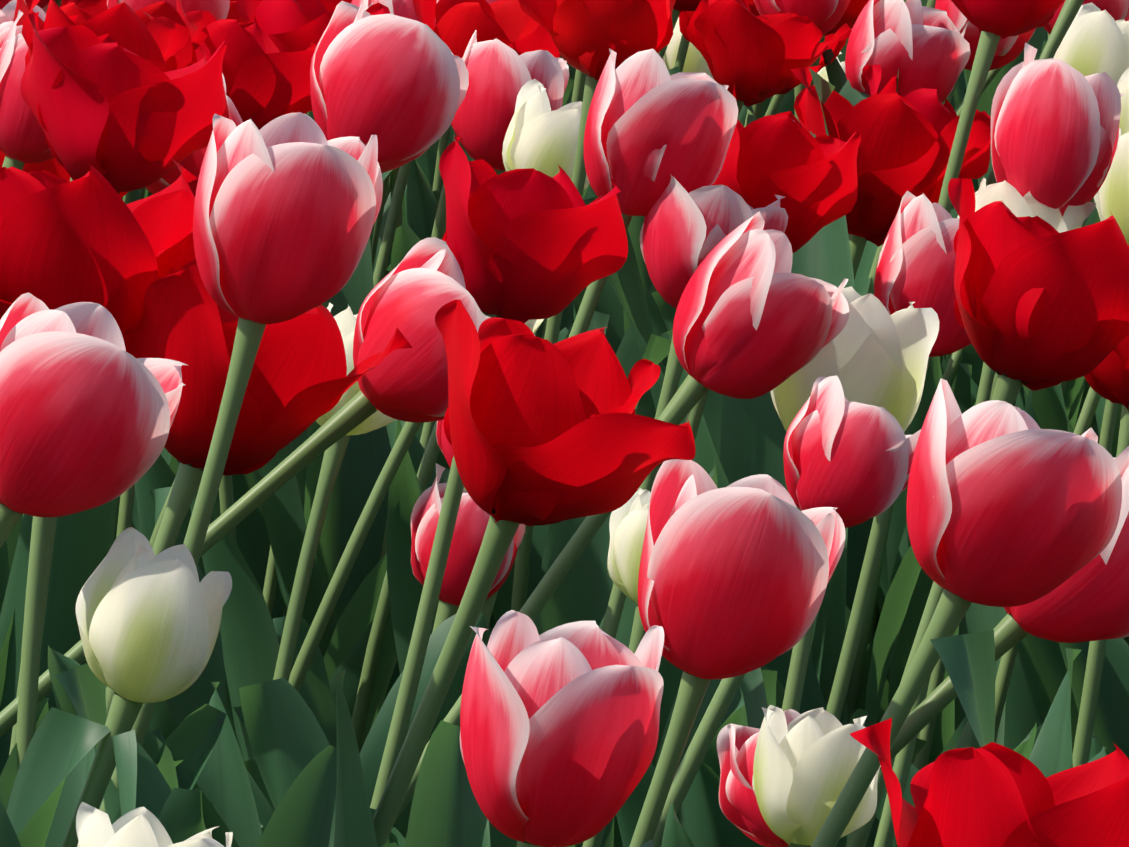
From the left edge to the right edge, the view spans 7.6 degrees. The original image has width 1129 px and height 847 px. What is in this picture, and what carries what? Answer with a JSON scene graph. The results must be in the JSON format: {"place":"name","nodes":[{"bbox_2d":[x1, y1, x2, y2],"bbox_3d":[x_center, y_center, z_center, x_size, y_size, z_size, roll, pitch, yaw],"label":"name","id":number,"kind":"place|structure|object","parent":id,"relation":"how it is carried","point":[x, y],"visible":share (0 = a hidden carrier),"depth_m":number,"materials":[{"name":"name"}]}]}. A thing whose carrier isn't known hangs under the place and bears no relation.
{"place":"outdoors","nodes":[
{"label":"outdoors","id":0,"kind":"place"},
{"label":"ground","id":1,"kind":"structure","parent":0,"visible":0},
{"bbox_2d":[0,293,186,547],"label":"pink tulip","id":2,"kind":"object","parent":1,"relation":"on","point":[89,404],"visible":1,"depth_m":2.17,"materials":[{"name":"leaf"},{"name":"pink white petal"}]},
{"bbox_2d":[0,159,226,789],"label":"red tulip","id":3,"kind":"object","parent":1,"relation":"on","point":[91,236],"visible":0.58,"depth_m":2.51,"materials":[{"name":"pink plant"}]},
{"bbox_2d":[9,12,228,755],"bbox_3d":[-0.170,0.117,2.690,0.125,0.497,0.104,-5,7,-41],"label":"red tulip","id":4,"kind":"object","parent":1,"relation":"on","point":[115,115],"visible":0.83,"depth_m":2.65,"materials":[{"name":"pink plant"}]},
{"bbox_2d":[61,527,231,846],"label":"white tulip","id":5,"kind":"object","parent":1,"relation":"on","point":[148,621],"visible":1,"depth_m":2.18,"materials":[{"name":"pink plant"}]},
{"bbox_2d":[76,802,232,846],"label":"white tulip","id":6,"kind":"object","parent":1,"relation":"on","point":[140,827],"visible":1,"depth_m":1.93,"materials":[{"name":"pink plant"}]},
{"bbox_2d":[0,112,382,811],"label":"tulip","id":7,"kind":"object","parent":1,"relation":"on","point":[286,208],"visible":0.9,"depth_m":2.39,"materials":[{"name":"leaf"},{"name":"pink white petal"}]},
{"bbox_2d":[0,257,412,798],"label":"red tulip","id":8,"kind":"object","parent":1,"relation":"on","point":[300,381],"visible":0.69,"depth_m":2.51,"materials":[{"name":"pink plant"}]},
{"bbox_2d":[176,0,315,129],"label":"red tulip","id":9,"kind":"object","parent":1,"relation":"on","point":[266,81],"visible":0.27,"depth_m":3.47,"materials":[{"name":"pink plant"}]},
{"bbox_2d":[0,237,534,737],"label":"pink tulip","id":10,"kind":"object","parent":1,"relation":"on","point":[416,289],"visible":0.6,"depth_m":2.58,"materials":[{"name":"leaf"},{"name":"pink white petal"}]},
{"bbox_2d":[273,302,396,681],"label":"white tulip","id":11,"kind":"object","parent":1,"relation":"on","point":[346,319],"visible":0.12,"depth_m":2.99,"materials":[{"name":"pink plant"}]},
{"bbox_2d":[263,0,419,616],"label":"pink tulip","id":12,"kind":"object","parent":1,"relation":"on","point":[403,8],"visible":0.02,"depth_m":3.98,"materials":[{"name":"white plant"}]},
{"bbox_2d":[273,419,466,747],"bbox_3d":[-0.057,0.148,3.188,0.099,0.338,0.073,-1,6,-7],"label":"tulip","id":13,"kind":"object","parent":1,"relation":"on","point":[315,692],"visible":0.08,"depth_m":3.21,"materials":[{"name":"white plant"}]},
{"bbox_2d":[244,463,524,810],"bbox_3d":[-0.071,0.176,2.987,0.119,0.323,0.056,-1,6,-15],"label":"tulip","id":14,"kind":"object","parent":1,"relation":"on","point":[472,519],"visible":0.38,"depth_m":2.98,"materials":[{"name":"green leaf and stem"},{"name":"pink-red petal with white edges"}]},
{"bbox_2d":[111,299,695,846],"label":"red tulip","id":15,"kind":"object","parent":1,"relation":"on","point":[539,431],"visible":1,"depth_m":2.17,"materials":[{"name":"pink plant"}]},
{"bbox_2d":[196,137,627,846],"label":"red tulip","id":16,"kind":"object","parent":1,"relation":"on","point":[524,245],"visible":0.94,"depth_m":2.74,"materials":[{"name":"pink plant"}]},
{"bbox_2d":[48,375,920,846],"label":"tulip","id":17,"kind":"object","parent":1,"relation":"on","point":[848,461],"visible":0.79,"depth_m":2.52,"materials":[{"name":"leaf"},{"name":"pink petal with white edges"}]},
{"bbox_2d":[233,49,737,839],"bbox_3d":[-0.028,0.101,3.001,0.176,0.469,0.065,-1,6,-7],"label":"pink tulip","id":18,"kind":"object","parent":1,"relation":"on","point":[653,125],"visible":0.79,"depth_m":2.97,"materials":[{"name":"green leaf and stem"},{"name":"pink-red petal with white edges"}]},
{"bbox_2d":[420,30,568,448],"bbox_3d":[-0.062,0.055,3.599,0.134,0.444,0.057,-1,6,-15],"label":"pink tulip","id":19,"kind":"object","parent":1,"relation":"on","point":[501,74],"visible":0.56,"depth_m":3.57,"materials":[{"name":"green leaf and stem"},{"name":"pink-red petal with white edges"}]},
{"bbox_2d":[210,212,848,822],"bbox_3d":[-0.056,0.148,2.715,0.297,0.432,0.069,0,6,-3],"label":"pink tulip","id":20,"kind":"object","parent":1,"relation":"on","point":[754,318],"visible":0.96,"depth_m":2.70,"materials":[{"name":"green leaf and stem"},{"name":"pink-red petal with white edges"}]},
{"bbox_2d":[0,648,1080,846],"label":"leaves","id":21,"kind":"object","parent":1,"relation":"on","point":[289,742],"visible":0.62,"depth_m":2.20,"materials":[{"name":"green plant"}]},
{"bbox_2d":[275,459,845,846],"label":"pink tulip","id":22,"kind":"object","parent":1,"relation":"on","point":[734,579],"visible":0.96,"depth_m":2.31,"materials":[{"name":"green leaf and stem"},{"name":"pink-red petal with white edges"}]},
{"bbox_2d":[460,610,663,846],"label":"pink tulip","id":23,"kind":"object","parent":1,"relation":"on","point":[559,729],"visible":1,"depth_m":1.94,"materials":[{"name":"green leaf and stem"},{"name":"pink-red petal with white edges"}]},
{"bbox_2d":[0,0,1128,846],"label":"tulips","id":24,"kind":"object","parent":1,"relation":"on","point":[396,84],"visible":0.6,"depth_m":3.34,"materials":[{"name":"plant"}]},
{"bbox_2d":[42,0,1094,374],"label":"tulip bed row","id":25,"kind":"object","parent":1,"relation":"on","point":[682,54],"depth_m":4.79,"materials":[{"name":"plant"}]},
{"bbox_2d":[36,630,1109,846],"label":"bed foliage","id":26,"kind":"object","parent":1,"relation":"on","point":[446,811],"visible":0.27,"depth_m":2.09,"materials":[{"name":"green plant"}]},
{"bbox_2d":[567,488,650,846],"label":"tulip","id":27,"kind":"object","parent":1,"relation":"on","point":[627,524],"visible":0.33,"depth_m":2.78,"materials":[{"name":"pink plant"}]},
{"bbox_2d":[489,175,787,846],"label":"pink tulip","id":28,"kind":"object","parent":1,"relation":"on","point":[683,232],"visible":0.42,"depth_m":2.97,"materials":[{"name":"green leaf and stem"},{"name":"pink-red petal with white edges"}]},
{"bbox_2d":[156,427,1128,846],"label":"pink tulip","id":29,"kind":"object","parent":1,"relation":"on","point":[1088,601],"visible":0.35,"depth_m":2.35,"materials":[{"name":"leaf"},{"name":"pink petal with white edges"}]},
{"bbox_2d":[717,709,800,846],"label":"pink tulip","id":30,"kind":"object","parent":1,"relation":"on","point":[738,803],"visible":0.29,"depth_m":2.36,"materials":[{"name":"green leaf and stem"},{"name":"pink-red petal with white edges"}]},
{"bbox_2d":[676,286,938,821],"bbox_3d":[0.066,0.157,2.745,0.073,0.407,0.121,4,7,38],"label":"white tulip","id":31,"kind":"object","parent":1,"relation":"on","point":[873,352],"visible":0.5,"depth_m":2.73,"materials":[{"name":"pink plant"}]},
{"bbox_2d":[752,705,879,846],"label":"white tulip","id":32,"kind":"object","parent":1,"relation":"on","point":[805,764],"visible":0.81,"depth_m":2.25,"materials":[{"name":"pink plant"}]},
{"bbox_2d":[761,670,930,846],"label":"stem","id":33,"kind":"object","parent":1,"relation":"on","point":[901,770],"depth_m":2.89,"materials":[{"name":"green plant"}]},
{"bbox_2d":[616,178,1128,846],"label":"red tulip","id":34,"kind":"object","parent":1,"relation":"on","point":[1040,304],"visible":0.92,"depth_m":2.67,"materials":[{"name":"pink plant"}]},
{"bbox_2d":[790,65,990,279],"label":"red tulip","id":35,"kind":"object","parent":1,"relation":"on","point":[903,148],"visible":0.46,"depth_m":3.36,"materials":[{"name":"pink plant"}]},
{"bbox_2d":[826,191,971,720],"bbox_3d":[0.087,0.124,3.035,0.152,0.416,0.069,-2,6,-21],"label":"pink tulip","id":36,"kind":"object","parent":1,"relation":"on","point":[916,261],"visible":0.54,"depth_m":3.01,"materials":[{"name":"leaf"},{"name":"pink petal with white edges"}]},
{"bbox_2d":[760,42,1123,846],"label":"pink tulip","id":37,"kind":"object","parent":1,"relation":"on","point":[1054,132],"visible":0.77,"depth_m":3.21,"materials":[{"name":"leaf"},{"name":"pink petal with white edges"}]},
{"bbox_2d":[811,378,1128,846],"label":"pink tulip","id":38,"kind":"object","parent":1,"relation":"on","point":[1009,505],"visible":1,"depth_m":2.17,"materials":[{"name":"leaf"},{"name":"pink petal with white edges"}]},
{"bbox_2d":[865,178,1095,846],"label":"white tulip","id":39,"kind":"object","parent":1,"relation":"on","point":[1011,198],"visible":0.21,"depth_m":3.22,"materials":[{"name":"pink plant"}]},
{"bbox_2d":[921,0,1043,110],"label":"tulip bed row","id":40,"kind":"object","parent":1,"relation":"on","point":[924,3],"depth_m":6.26,"materials":[{"name":"plant"}]},
{"bbox_2d":[850,718,1128,846],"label":"red tulip","id":41,"kind":"object","parent":1,"relation":"on","point":[992,794],"visible":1,"depth_m":1.87,"materials":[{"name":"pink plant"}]},
{"bbox_2d":[876,334,1128,846],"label":"red tulip","id":42,"kind":"object","parent":1,"relation":"on","point":[1107,377],"visible":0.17,"depth_m":2.92,"materials":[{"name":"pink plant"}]},
{"bbox_2d":[1032,128,1128,748],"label":"white tulip","id":43,"kind":"object","parent":1,"relation":"on","point":[1111,196],"visible":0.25,"depth_m":3.47,"materials":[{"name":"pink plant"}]}
]}

